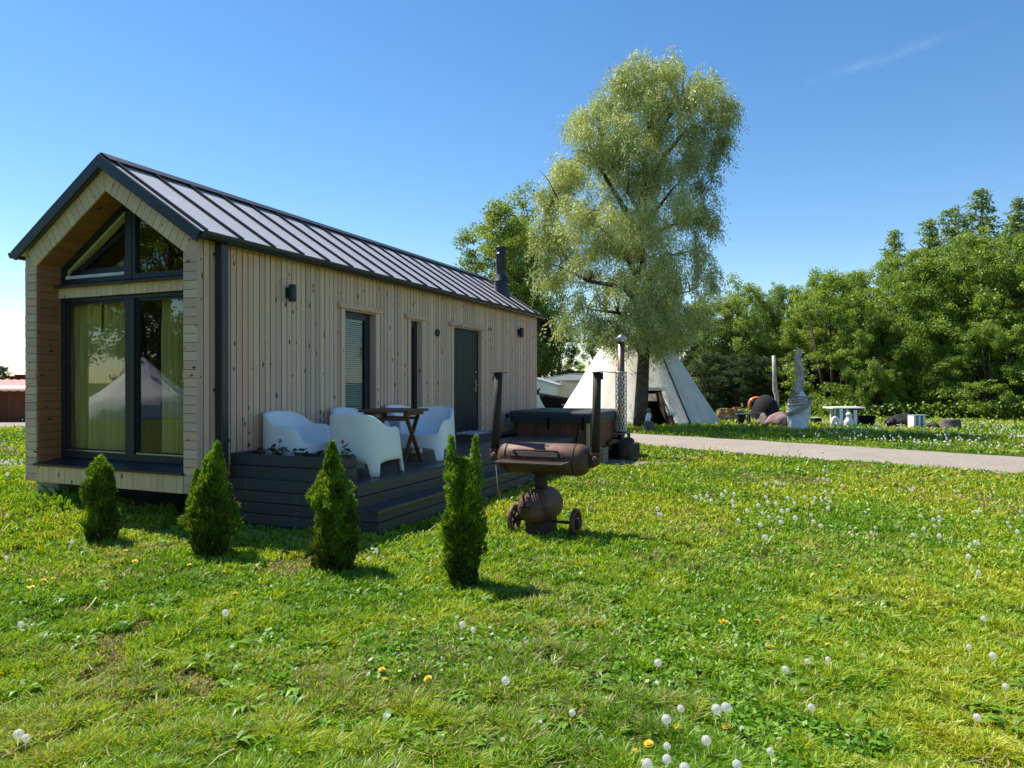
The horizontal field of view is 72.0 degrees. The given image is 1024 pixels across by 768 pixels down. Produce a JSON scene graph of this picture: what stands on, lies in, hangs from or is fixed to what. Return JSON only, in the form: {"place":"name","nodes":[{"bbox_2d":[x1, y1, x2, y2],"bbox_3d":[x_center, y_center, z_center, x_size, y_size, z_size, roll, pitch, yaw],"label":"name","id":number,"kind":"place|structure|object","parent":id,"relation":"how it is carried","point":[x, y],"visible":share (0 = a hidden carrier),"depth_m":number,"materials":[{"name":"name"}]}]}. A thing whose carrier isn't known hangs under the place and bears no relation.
{"place":"outdoors","nodes":[
{"label":"outdoors","id":0,"kind":"place"},
{"bbox_2d":[0,422,1023,474],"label":"gravel road","id":1,"kind":"structure","parent":0,"point":[994,463],"depth_m":15.68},
{"bbox_2d":[0,391,1023,767],"bbox_3d":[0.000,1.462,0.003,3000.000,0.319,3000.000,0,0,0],"label":"ground","id":2,"kind":"structure","parent":0,"point":[178,501],"depth_m":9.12,"materials":[{"name":"green plant"}]},
{"bbox_2d":[0,365,13,379],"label":"tree","id":3,"kind":"object","parent":2,"relation":"on","point":[3,369],"visible":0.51,"depth_m":61.90,"materials":[{"name":"green plant"}]},
{"bbox_2d":[0,379,25,421],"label":"plank shed","id":4,"kind":"structure","parent":2,"relation":"on","point":[12,400],"depth_m":28.28,"materials":[{"name":"brown wood"}]},
{"bbox_2d":[10,375,25,379],"bbox_3d":[-20.335,0.551,32.501,4.200,1.950,2.200,0,0,0],"label":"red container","id":5,"kind":"object","parent":2,"relation":"on","point":[18,377],"visible":0.11,"depth_m":31.50,"materials":[{"name":"metal"}]},
{"bbox_2d":[13,729,23,750],"bbox_3d":[-2.086,1.523,2.978,0.051,0.125,0.052,0,0,0],"label":"dandelion seed head","id":6,"kind":"object","parent":2,"relation":"on","point":[17,735],"visible":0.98,"depth_m":2.97},
{"bbox_2d":[21,734,29,754],"bbox_3d":[-2.012,1.514,2.910,0.048,0.140,0.038,0,0,0],"label":"dandelion seed head","id":7,"kind":"object","parent":2,"relation":"on","point":[25,739],"visible":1,"depth_m":2.91},
{"bbox_2d":[23,488,88,509],"bbox_3d":[-5.240,1.332,8.199,0.739,0.151,0.846,0,0,-44],"label":"weed clump","id":8,"kind":"object","parent":2,"relation":"on","point":[60,500],"visible":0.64,"depth_m":8.11,"materials":[{"name":"green plant"}]},
{"bbox_2d":[34,484,84,499],"bbox_3d":[-5.394,1.291,8.553,0.705,0.179,0.672,0,0,-33],"label":"weed clump","id":9,"kind":"object","parent":2,"relation":"on","point":[76,489],"visible":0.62,"depth_m":8.49,"materials":[{"name":"green plant"}]},
{"bbox_2d":[78,454,122,543],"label":"thuja","id":10,"kind":"object","parent":2,"relation":"on","point":[99,500],"visible":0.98,"depth_m":6.82,"materials":[{"name":"green plant"}]},
{"bbox_2d":[154,501,186,523],"bbox_3d":[-3.631,1.427,7.866,0.778,0.236,0.740,0,0,0],"label":"weed clump","id":11,"kind":"object","parent":2,"relation":"on","point":[174,516],"visible":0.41,"depth_m":7.83,"materials":[{"name":"green plant"}]},
{"bbox_2d":[176,441,243,557],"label":"thuja","id":12,"kind":"object","parent":2,"relation":"on","point":[212,503],"visible":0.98,"depth_m":6.31,"materials":[{"name":"green plant"}]},
{"bbox_2d":[8,152,546,494],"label":"tiny house","id":13,"kind":"structure","parent":2,"relation":"on","point":[176,328],"depth_m":8.79,"materials":[{"name":"wood"}]},
{"bbox_2d":[61,204,182,284],"bbox_3d":[-4.540,-1.733,8.487,2.400,0.964,0.198,0,0,23],"label":"gable window","id":14,"kind":"structure","parent":13,"relation":"in","point":[76,270],"depth_m":8.59,"materials":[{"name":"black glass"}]},
{"bbox_2d":[61,291,183,463],"bbox_3d":[-4.555,-0.074,8.441,2.410,1.986,0.090,0,0,23],"label":"picture window","id":15,"kind":"structure","parent":13,"relation":"in","point":[133,451],"depth_m":8.41,"materials":[{"name":"black glass"}]},
{"bbox_2d":[345,311,369,409],"bbox_3d":[-2.351,-0.035,10.360,0.105,2.023,0.752,0,0,23],"label":"side window","id":16,"kind":"structure","parent":13,"relation":"in","point":[357,325],"depth_m":10.51,"materials":[{"name":"grey glass"}]},
{"bbox_2d":[411,321,416,407],"bbox_3d":[-1.733,-0.038,11.816,0.105,2.023,0.363,0,0,23],"label":"side window","id":17,"kind":"structure","parent":13,"relation":"in","point":[413,324],"depth_m":11.91,"materials":[{"name":"black glass"}]},
{"bbox_2d":[454,330,477,433],"bbox_3d":[-0.895,-0.029,13.531,0.103,1.946,1.083,0,0,23],"label":"door","id":18,"kind":"structure","parent":13,"relation":"in","point":[465,343],"depth_m":13.57,"materials":[{"name":"paint"}]},
{"bbox_2d":[304,439,361,572],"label":"thuja","id":19,"kind":"object","parent":2,"relation":"on","point":[332,502],"visible":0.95,"depth_m":5.79,"materials":[{"name":"green plant"}]},
{"bbox_2d":[225,431,607,535],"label":"terrace","id":20,"kind":"structure","parent":2,"relation":"on","point":[392,496],"depth_m":7.84,"materials":[{"name":"wood"}]},
{"bbox_2d":[230,450,356,481],"bbox_3d":[-2.447,0.915,7.868,1.460,0.265,0.370,0,0,23],"label":"planter box","id":21,"kind":"object","parent":20,"relation":"on","point":[307,467],"visible":0.8,"depth_m":7.72,"materials":[{"name":"wood"}]},
{"bbox_2d":[267,439,289,454],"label":"geranium","id":22,"kind":"object","parent":21,"relation":"on","point":[274,450],"visible":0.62,"depth_m":7.95,"materials":[{"name":"green plant"}]},
{"bbox_2d":[291,448,307,455],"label":"geranium","id":23,"kind":"object","parent":21,"relation":"on","point":[300,449],"visible":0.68,"depth_m":7.88,"materials":[{"name":"green plant"}]},
{"bbox_2d":[340,439,353,458],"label":"geranium","id":24,"kind":"object","parent":21,"relation":"on","point":[342,454],"visible":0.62,"depth_m":7.64,"materials":[{"name":"green plant"}]},
{"bbox_2d":[263,410,329,455],"bbox_3d":[-2.558,0.684,8.463,0.758,0.722,0.760,0,0,23],"label":"armchair","id":25,"kind":"object","parent":20,"relation":"on","point":[291,430],"visible":0.69,"depth_m":8.29,"materials":[{"name":"white plastic"}]},
{"bbox_2d":[331,407,389,426],"bbox_3d":[-2.056,0.681,9.641,0.758,0.722,0.760,0,0,23],"label":"armchair","id":26,"kind":"object","parent":20,"relation":"on","point":[345,410],"visible":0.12,"depth_m":9.82,"materials":[{"name":"white plastic"}]},
{"bbox_2d":[329,413,403,476],"bbox_3d":[-1.718,0.684,8.253,0.760,0.722,0.758,0,0,23],"label":"armchair","id":27,"kind":"object","parent":20,"relation":"on","point":[373,443],"visible":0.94,"depth_m":7.91,"materials":[{"name":"white plastic"}]},
{"bbox_2d":[358,408,428,466],"bbox_3d":[-1.521,0.680,9.098,0.680,0.716,0.680,0,0,15],"label":"folding table","id":28,"kind":"object","parent":20,"relation":"on","point":[410,412],"visible":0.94,"depth_m":9.00,"materials":[{"name":"brown wood"}]},
{"bbox_2d":[385,404,421,453],"bbox_3d":[-1.538,0.678,10.834,0.758,0.722,0.760,0,0,25],"label":"armchair","id":29,"kind":"object","parent":20,"relation":"on","point":[394,423],"visible":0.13,"depth_m":10.70,"materials":[{"name":"white plastic"}]},
{"bbox_2d":[398,406,455,460],"bbox_3d":[-1.194,0.681,9.876,0.760,0.722,0.758,0,0,15],"label":"armchair","id":30,"kind":"object","parent":20,"relation":"on","point":[435,427],"visible":0.73,"depth_m":9.75,"materials":[{"name":"white plastic"}]},
{"bbox_2d":[455,430,502,440],"bbox_3d":[-0.629,0.976,13.278,0.490,0.118,1.150,0,0,23],"label":"door step","id":31,"kind":"object","parent":20,"relation":"on","point":[481,437],"depth_m":12.82,"materials":[{"name":"wood"}]},
{"bbox_2d":[457,430,488,434],"bbox_3d":[-0.727,0.896,13.086,0.360,0.042,0.620,0,0,23],"label":"doormat","id":32,"kind":"object","parent":31,"relation":"on","point":[470,432],"visible":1,"depth_m":12.94,"materials":[{"name":"fabric"}]},
{"bbox_2d":[509,408,617,446],"bbox_3d":[1.197,0.896,15.117,1.954,0.740,2.120,0,0,23],"label":"hot tub","id":33,"kind":"object","parent":20,"relation":"on","point":[576,423],"visible":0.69,"depth_m":14.24,"materials":[{"name":"brown wood"}]},
{"bbox_2d":[439,434,489,588],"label":"thuja","id":34,"kind":"object","parent":2,"relation":"on","point":[462,523],"visible":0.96,"depth_m":5.41,"materials":[{"name":"green plant"}]},
{"bbox_2d":[450,189,542,308],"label":"alder","id":35,"kind":"object","parent":2,"relation":"on","point":[494,214],"visible":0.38,"depth_m":44.43,"materials":[{"name":"green plant"}]},
{"bbox_2d":[502,676,509,699],"bbox_3d":[-0.030,1.526,3.479,0.045,0.166,0.044,0,0,-37],"label":"dandelion seed head","id":36,"kind":"object","parent":2,"relation":"on","point":[506,681],"visible":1,"depth_m":3.47},
{"bbox_2d":[0,419,1019,469],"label":"dandelion meadow","id":37,"kind":"structure","parent":2,"relation":"on","point":[12,460],"depth_m":21.01,"materials":[{"name":"plant"}]},
{"bbox_2d":[0,420,1023,767],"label":"clover","id":38,"kind":"object","parent":2,"relation":"on","point":[830,736],"visible":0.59,"depth_m":4.11,"materials":[{"name":"green plant"}]},
{"bbox_2d":[0,440,1023,767],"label":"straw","id":39,"kind":"object","parent":2,"relation":"on","point":[594,686],"visible":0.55,"depth_m":3.65,"materials":[{"name":"plant"}]},
{"bbox_2d":[488,218,549,375],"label":"alder","id":40,"kind":"object","parent":2,"relation":"on","point":[521,296],"visible":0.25,"depth_m":44.22,"materials":[{"name":"green plant"}]},
{"bbox_2d":[494,179,578,377],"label":"alder","id":41,"kind":"object","parent":2,"relation":"on","point":[554,351],"visible":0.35,"depth_m":45.56,"materials":[{"name":"green plant"}]},
{"bbox_2d":[515,292,562,377],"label":"tree","id":42,"kind":"object","parent":2,"relation":"on","point":[549,332],"visible":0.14,"depth_m":47.70,"materials":[{"name":"green plant"}]},
{"bbox_2d":[490,371,614,536],"bbox_3d":[0.365,0.741,7.303,1.393,1.745,0.698,0,0,23],"label":"smoker grill","id":43,"kind":"object","parent":2,"relation":"on","point":[538,508],"visible":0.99,"depth_m":7.24,"materials":[{"name":"metal"}]},
{"bbox_2d":[537,388,568,407],"bbox_3d":[3.258,0.836,33.074,4.278,1.318,1.499,0,0,12],"label":"wooden boat","id":44,"kind":"object","parent":2,"relation":"on","point":[550,401],"visible":0.23,"depth_m":33.11,"materials":[{"name":"black wood"}]},
{"bbox_2d":[537,372,583,407],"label":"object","id":45,"kind":"object","parent":2,"relation":"on","point":[564,385],"visible":0.15,"depth_m":35.66,"materials":[{"name":"metal"}]},
{"bbox_2d":[537,308,587,377],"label":"tree","id":46,"kind":"object","parent":2,"relation":"on","point":[571,355],"visible":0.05,"depth_m":49.23,"materials":[{"name":"green plant"}]},
{"bbox_2d":[551,369,582,374],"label":"shrub","id":47,"kind":"object","parent":2,"relation":"on","point":[564,371],"visible":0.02,"depth_m":45.97,"materials":[{"name":"green plant"}]},
{"bbox_2d":[564,359,585,372],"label":"tree","id":48,"kind":"object","parent":2,"relation":"on","point":[581,367],"visible":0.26,"depth_m":61.62,"materials":[{"name":"green plant"}]},
{"bbox_2d":[582,334,599,372],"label":"tree","id":49,"kind":"object","parent":2,"relation":"on","point":[592,356],"visible":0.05,"depth_m":43.66,"materials":[{"name":"green plant"}]},
{"bbox_2d":[602,431,631,454],"bbox_3d":[2.270,1.318,15.247,0.500,0.555,0.630,0,0,23],"label":"wood rack","id":50,"kind":"object","parent":2,"relation":"on","point":[623,435],"visible":0.31,"depth_m":15.03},
{"bbox_2d":[606,334,633,456],"bbox_3d":[2.285,0.235,14.875,0.610,2.600,1.056,0,0,23],"label":"tub stove","id":51,"kind":"object","parent":2,"relation":"on","point":[620,400],"visible":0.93,"depth_m":15.01,"materials":[{"name":"metal"}]},
{"bbox_2d":[617,442,639,459],"bbox_3d":[2.441,1.419,14.791,0.518,0.395,0.521,0,0,0],"label":"tree stump","id":52,"kind":"object","parent":2,"relation":"on","point":[628,450],"visible":0.93,"depth_m":14.58,"materials":[{"name":"wood"}]},
{"bbox_2d":[600,460,669,465],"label":"worn earth","id":53,"kind":"structure","parent":2,"relation":"on","point":[614,462],"depth_m":13.88,"materials":[{"name":"soil"}]},
{"bbox_2d":[522,44,749,426],"bbox_3d":[4.103,-5.005,24.637,6.961,13.446,6.808,0,0,-37],"label":"willow","id":54,"kind":"object","parent":2,"relation":"on","point":[646,307],"visible":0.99,"depth_m":23.94,"materials":[{"name":"green plant"}]},
{"bbox_2d":[564,313,720,425],"bbox_3d":[5.102,-1.341,28.902,6.724,5.774,6.692,0,0,0],"label":"tipi","id":55,"kind":"object","parent":2,"relation":"on","point":[675,395],"visible":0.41,"depth_m":26.93,"materials":[{"name":"fabric"}]},
{"bbox_2d":[642,758,652,767],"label":"dandelion seed head","id":56,"kind":"object","parent":2,"relation":"on","point":[648,763],"visible":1,"depth_m":2.72},
{"bbox_2d":[643,421,653,429],"bbox_3d":[4.593,1.421,23.672,0.387,0.350,0.398,0,0,0],"label":"tree stump","id":57,"kind":"object","parent":2,"relation":"on","point":[648,425],"visible":0.75,"depth_m":23.53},
{"bbox_2d":[645,408,652,420],"bbox_3d":[4.613,1.021,23.670,0.281,0.450,0.249,0,0,0],"label":"garden figurine","id":58,"kind":"object","parent":57,"relation":"on","point":[648,417],"visible":1,"depth_m":23.61,"materials":[{"name":"stone"}]},
{"bbox_2d":[662,714,670,729],"bbox_3d":[0.674,1.521,3.079,0.046,0.155,0.049,0,0,-25],"label":"dandelion seed head","id":59,"kind":"object","parent":2,"relation":"on","point":[667,720],"visible":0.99,"depth_m":3.07},
{"bbox_2d":[662,754,671,767],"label":"dandelion seed head","id":60,"kind":"object","parent":2,"relation":"on","point":[667,761],"visible":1,"depth_m":2.72},
{"bbox_2d":[660,300,719,385],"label":"tree","id":61,"kind":"object","parent":2,"relation":"on","point":[686,359],"visible":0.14,"depth_m":41.68,"materials":[{"name":"green plant"}]},
{"bbox_2d":[701,735,711,753],"bbox_3d":[0.798,1.517,2.874,0.054,0.169,0.043,0,0,0],"label":"dandelion seed head","id":62,"kind":"object","parent":2,"relation":"on","point":[707,740],"visible":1,"depth_m":2.87},
{"bbox_2d":[688,352,739,412],"bbox_3d":[10.452,-0.096,37.271,2.966,3.363,3.091,0,0,37],"label":"shrub","id":63,"kind":"object","parent":2,"relation":"on","point":[709,361],"visible":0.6,"depth_m":36.81,"materials":[{"name":"green plant"}]},
{"bbox_2d":[683,289,746,399],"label":"tree","id":64,"kind":"object","parent":2,"relation":"on","point":[700,350],"visible":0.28,"depth_m":40.33,"materials":[{"name":"green plant"}]},
{"bbox_2d":[684,316,748,406],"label":"tree","id":65,"kind":"object","parent":2,"relation":"on","point":[687,351],"visible":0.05,"depth_m":43.47,"materials":[{"name":"green plant"}]},
{"bbox_2d":[711,704,721,728],"bbox_3d":[0.915,1.512,3.150,0.048,0.164,0.048,0,0,-43],"label":"dandelion seed head","id":66,"kind":"object","parent":2,"relation":"on","point":[717,709],"visible":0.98,"depth_m":3.14},
{"bbox_2d":[721,702,730,725],"bbox_3d":[0.940,1.498,3.102,0.045,0.195,0.048,0,0,-29],"label":"dandelion seed head","id":67,"kind":"object","parent":2,"relation":"on","point":[726,708],"visible":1,"depth_m":3.10},
{"bbox_2d":[716,407,746,421],"bbox_3d":[8.977,1.239,28.966,1.291,0.591,0.850,0,0,0],"label":"firewood pile","id":68,"kind":"object","parent":2,"relation":"on","point":[728,415],"visible":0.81,"depth_m":28.75,"materials":[{"name":"brown wood"}]},
{"bbox_2d":[703,272,768,406],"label":"tree","id":69,"kind":"object","parent":2,"relation":"on","point":[736,300],"visible":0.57,"depth_m":39.42,"materials":[{"name":"green plant"}]},
{"bbox_2d":[711,352,768,407],"bbox_3d":[11.728,-0.047,36.495,2.974,3.265,3.097,0,0,-7],"label":"shrub","id":70,"kind":"object","parent":2,"relation":"on","point":[757,377],"visible":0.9,"depth_m":36.09,"materials":[{"name":"green plant"}]},
{"bbox_2d":[735,413,765,425],"bbox_3d":[8.879,1.310,26.233,1.120,0.460,0.480,0,0,0],"label":"painted bench","id":71,"kind":"object","parent":2,"relation":"on","point":[740,418],"visible":0.66,"depth_m":26.01,"materials":[{"name":"teal paint"}]},
{"bbox_2d":[727,287,789,395],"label":"tree","id":72,"kind":"object","parent":2,"relation":"on","point":[776,321],"visible":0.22,"depth_m":41.18,"materials":[{"name":"green plant"}]},
{"bbox_2d":[757,413,767,425],"bbox_3d":[9.142,1.366,25.613,0.404,0.661,0.507,0,0,34],"label":"boulder","id":73,"kind":"object","parent":2,"relation":"on","point":[763,417],"visible":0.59,"depth_m":25.50,"materials":[{"name":"stone"}]},
{"bbox_2d":[751,395,779,419],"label":"covered dome","id":74,"kind":"structure","parent":2,"relation":"on","point":[768,405],"depth_m":29.38,"materials":[{"name":"black fabric"}]},
{"bbox_2d":[748,396,757,410],"bbox_3d":[10.387,0.892,29.903,0.736,0.736,0.168,0,-6,10],"label":"lifebuoy","id":75,"kind":"object","parent":74,"relation":"attached to","point":[751,400],"visible":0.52,"depth_m":29.89,"materials":[{"name":"plastic"}]},
{"bbox_2d":[741,355,792,406],"bbox_3d":[13.321,0.035,36.773,2.841,3.094,3.224,0,0,14],"label":"shrub","id":76,"kind":"object","parent":2,"relation":"on","point":[762,390],"visible":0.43,"depth_m":36.39,"materials":[{"name":"green plant"}]},
{"bbox_2d":[764,412,786,425],"bbox_3d":[9.586,1.352,25.356,0.829,0.715,0.760,0,0,35],"label":"boulder","id":77,"kind":"object","parent":2,"relation":"on","point":[777,418],"visible":0.58,"depth_m":25.15,"materials":[{"name":"pink stone"}]},
{"bbox_2d":[772,356,778,405],"bbox_3d":[11.616,0.190,31.039,0.355,2.889,0.220,0,0,0],"label":"wooden post","id":78,"kind":"object","parent":2,"relation":"on","point":[774,387],"visible":0.7,"depth_m":30.95,"materials":[{"name":"wood"}]},
{"bbox_2d":[750,281,820,399],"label":"tree","id":79,"kind":"object","parent":2,"relation":"on","point":[779,297],"visible":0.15,"depth_m":41.58,"materials":[{"name":"green plant"}]},
{"bbox_2d":[764,324,832,397],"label":"tree","id":80,"kind":"object","parent":2,"relation":"on","point":[817,333],"visible":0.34,"depth_m":37.42,"materials":[{"name":"green plant"}]},
{"bbox_2d":[776,356,820,403],"bbox_3d":[15.109,0.028,37.261,2.964,3.108,3.089,0,0,-2],"label":"shrub","id":81,"kind":"object","parent":2,"relation":"on","point":[779,387],"visible":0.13,"depth_m":36.59,"materials":[{"name":"green plant"}]},
{"bbox_2d":[786,347,811,429],"bbox_3d":[9.618,0.160,23.673,0.867,2.832,0.830,0,0,0],"label":"wrapped totem","id":82,"kind":"object","parent":2,"relation":"on","point":[798,411],"visible":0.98,"depth_m":23.49,"materials":[{"name":"silver fabric"}]},
{"bbox_2d":[810,417,821,423],"bbox_3d":[11.590,1.407,26.852,0.340,0.265,0.320,0,0,-11],"label":"dark crate","id":83,"kind":"object","parent":2,"relation":"on","point":[815,419],"visible":0.65,"depth_m":26.73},
{"bbox_2d":[778,271,857,382],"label":"tree","id":84,"kind":"object","parent":2,"relation":"on","point":[834,323],"visible":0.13,"depth_m":40.59,"materials":[{"name":"green plant"}]},
{"bbox_2d":[804,354,849,404],"bbox_3d":[16.331,-0.035,37.008,3.128,3.238,3.004,0,0,4],"label":"shrub","id":85,"kind":"object","parent":2,"relation":"on","point":[825,375],"visible":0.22,"depth_m":36.24,"materials":[{"name":"green plant"}]},
{"bbox_2d":[763,267,904,413],"bbox_3d":[16.087,-2.128,35.417,6.399,7.560,6.669,0,0,2],"label":"tree","id":86,"kind":"object","parent":2,"relation":"on","point":[850,292],"visible":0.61,"depth_m":34.51,"materials":[{"name":"green plant"}]},
{"bbox_2d":[830,416,840,425],"bbox_3d":[11.362,1.344,24.740,0.420,0.412,0.150,0,0,-24],"label":"whitewashed wheel","id":87,"kind":"object","parent":2,"relation":"on","point":[834,419],"visible":0.86,"depth_m":24.70,"materials":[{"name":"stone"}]},
{"bbox_2d":[822,407,865,424],"bbox_3d":[12.056,1.187,25.598,1.240,0.710,0.710,0,0,-6],"label":"spool table","id":88,"kind":"object","parent":2,"relation":"on","point":[840,413],"visible":0.62,"depth_m":25.35,"materials":[{"name":"white paint"}]},
{"bbox_2d":[844,412,853,426],"bbox_3d":[11.833,1.274,24.774,0.356,0.580,0.283,0,0,-36],"label":"white sculpture","id":89,"kind":"object","parent":2,"relation":"on","point":[848,420],"visible":0.9,"depth_m":24.70,"materials":[{"name":"stone"}]},
{"bbox_2d":[832,268,891,364],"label":"tree","id":90,"kind":"object","parent":2,"relation":"on","point":[869,276],"visible":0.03,"depth_m":41.55,"materials":[{"name":"green plant"}]},
{"bbox_2d":[852,415,875,426],"bbox_3d":[12.790,1.342,25.613,0.690,0.400,0.420,0,0,0],"label":"dark trough","id":91,"kind":"object","parent":2,"relation":"on","point":[866,419],"visible":0.47,"depth_m":25.40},
{"bbox_2d":[716,394,1023,420],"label":"undergrowth","id":92,"kind":"object","parent":2,"relation":"on","point":[934,407],"visible":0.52,"depth_m":31.76,"materials":[{"name":"green plant"}]},
{"bbox_2d":[829,306,914,415],"bbox_3d":[17.027,-1.014,33.022,3.224,5.274,3.658,0,0,-15],"label":"tree","id":93,"kind":"object","parent":2,"relation":"on","point":[887,378],"visible":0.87,"depth_m":32.51,"materials":[{"name":"green plant"}]},
{"bbox_2d":[884,416,896,426],"bbox_3d":[13.621,1.393,25.290,0.447,0.474,0.437,0,0,38],"label":"boulder","id":94,"kind":"object","parent":2,"relation":"on","point":[890,421],"visible":0.73,"depth_m":25.15,"materials":[{"name":"stone"}]},
{"bbox_2d":[864,229,937,395],"bbox_3d":[21.343,-3.465,38.784,4.969,10.199,5.374,0,0,-16],"label":"birch","id":95,"kind":"object","parent":2,"relation":"on","point":[893,241],"visible":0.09,"depth_m":38.88,"materials":[{"name":"green plant"}]},
{"bbox_2d":[892,413,911,426],"bbox_3d":[13.969,1.350,25.306,0.918,0.622,0.688,0,0,0],"label":"boulder","id":96,"kind":"object","parent":2,"relation":"on","point":[902,419],"visible":0.48,"depth_m":25.12,"materials":[{"name":"stone"}]},
{"bbox_2d":[837,248,981,413],"bbox_3d":[18.936,-2.476,33.954,6.262,8.286,6.521,0,0,11],"label":"tree","id":97,"kind":"object","parent":2,"relation":"on","point":[932,294],"visible":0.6,"depth_m":32.48,"materials":[{"name":"green plant"}]},
{"bbox_2d":[908,415,929,427],"bbox_3d":[14.272,1.314,24.740,0.540,0.460,0.440,0,0,0],"label":"striped stool","id":98,"kind":"object","parent":2,"relation":"on","point":[917,419],"visible":0.74,"depth_m":24.55,"materials":[{"name":"blue paint"}]},
{"bbox_2d":[899,218,979,400],"bbox_3d":[23.880,-3.911,39.922,5.396,11.102,5.387,0,0,-8],"label":"birch","id":99,"kind":"object","parent":2,"relation":"on","point":[930,242],"visible":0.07,"depth_m":39.82,"materials":[{"name":"green plant"}]},
{"bbox_2d":[940,418,961,429],"bbox_3d":[14.899,1.391,23.936,0.723,0.410,0.711,0,0,0],"label":"tree stump","id":100,"kind":"object","parent":2,"relation":"on","point":[945,422],"visible":0.67,"depth_m":23.70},
{"bbox_2d":[882,225,1023,416],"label":"tree","id":101,"kind":"object","parent":2,"relation":"on","point":[968,241],"visible":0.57,"depth_m":31.64,"materials":[{"name":"green plant"}]},
{"bbox_2d":[916,205,996,409],"bbox_3d":[24.412,-4.114,39.033,6.080,11.522,6.159,0,0,33],"label":"birch","id":102,"kind":"object","parent":2,"relation":"on","point":[964,225],"visible":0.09,"depth_m":38.80,"materials":[{"name":"green plant"}]},
{"bbox_2d":[918,188,1020,400],"bbox_3d":[26.372,-4.722,39.657,6.962,12.761,6.438,0,0,-35],"label":"birch","id":103,"kind":"object","parent":2,"relation":"on","point":[981,204],"visible":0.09,"depth_m":39.77,"materials":[{"name":"green plant"}]},
{"bbox_2d":[971,713,981,734],"bbox_3d":[2.025,1.515,3.080,0.053,0.151,0.036,0,0,18],"label":"dandelion seed head","id":104,"kind":"object","parent":2,"relation":"on","point":[976,717],"visible":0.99,"depth_m":3.08},
{"bbox_2d":[931,306,1023,418],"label":"tree","id":105,"kind":"object","parent":2,"relation":"on","point":[999,327],"visible":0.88,"depth_m":29.84,"materials":[{"name":"green plant"}]},
{"bbox_2d":[933,228,1023,397],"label":"tree","id":106,"kind":"object","parent":2,"relation":"on","point":[1007,241],"visible":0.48,"depth_m":30.74,"materials":[{"name":"green plant"}]},
{"bbox_2d":[987,272,1023,395],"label":"tree","id":107,"kind":"object","parent":2,"relation":"on","point":[1022,304],"visible":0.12,"depth_m":32.10,"materials":[{"name":"green plant"}]},
{"bbox_2d":[1002,196,1023,298],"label":"birch","id":108,"kind":"object","parent":2,"relation":"on","point":[1013,223],"visible":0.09,"depth_m":39.82,"materials":[{"name":"green plant"}]},
{"bbox_2d":[0,0,1023,378],"label":"sky","id":109,"kind":"structure","parent":0,"point":[394,123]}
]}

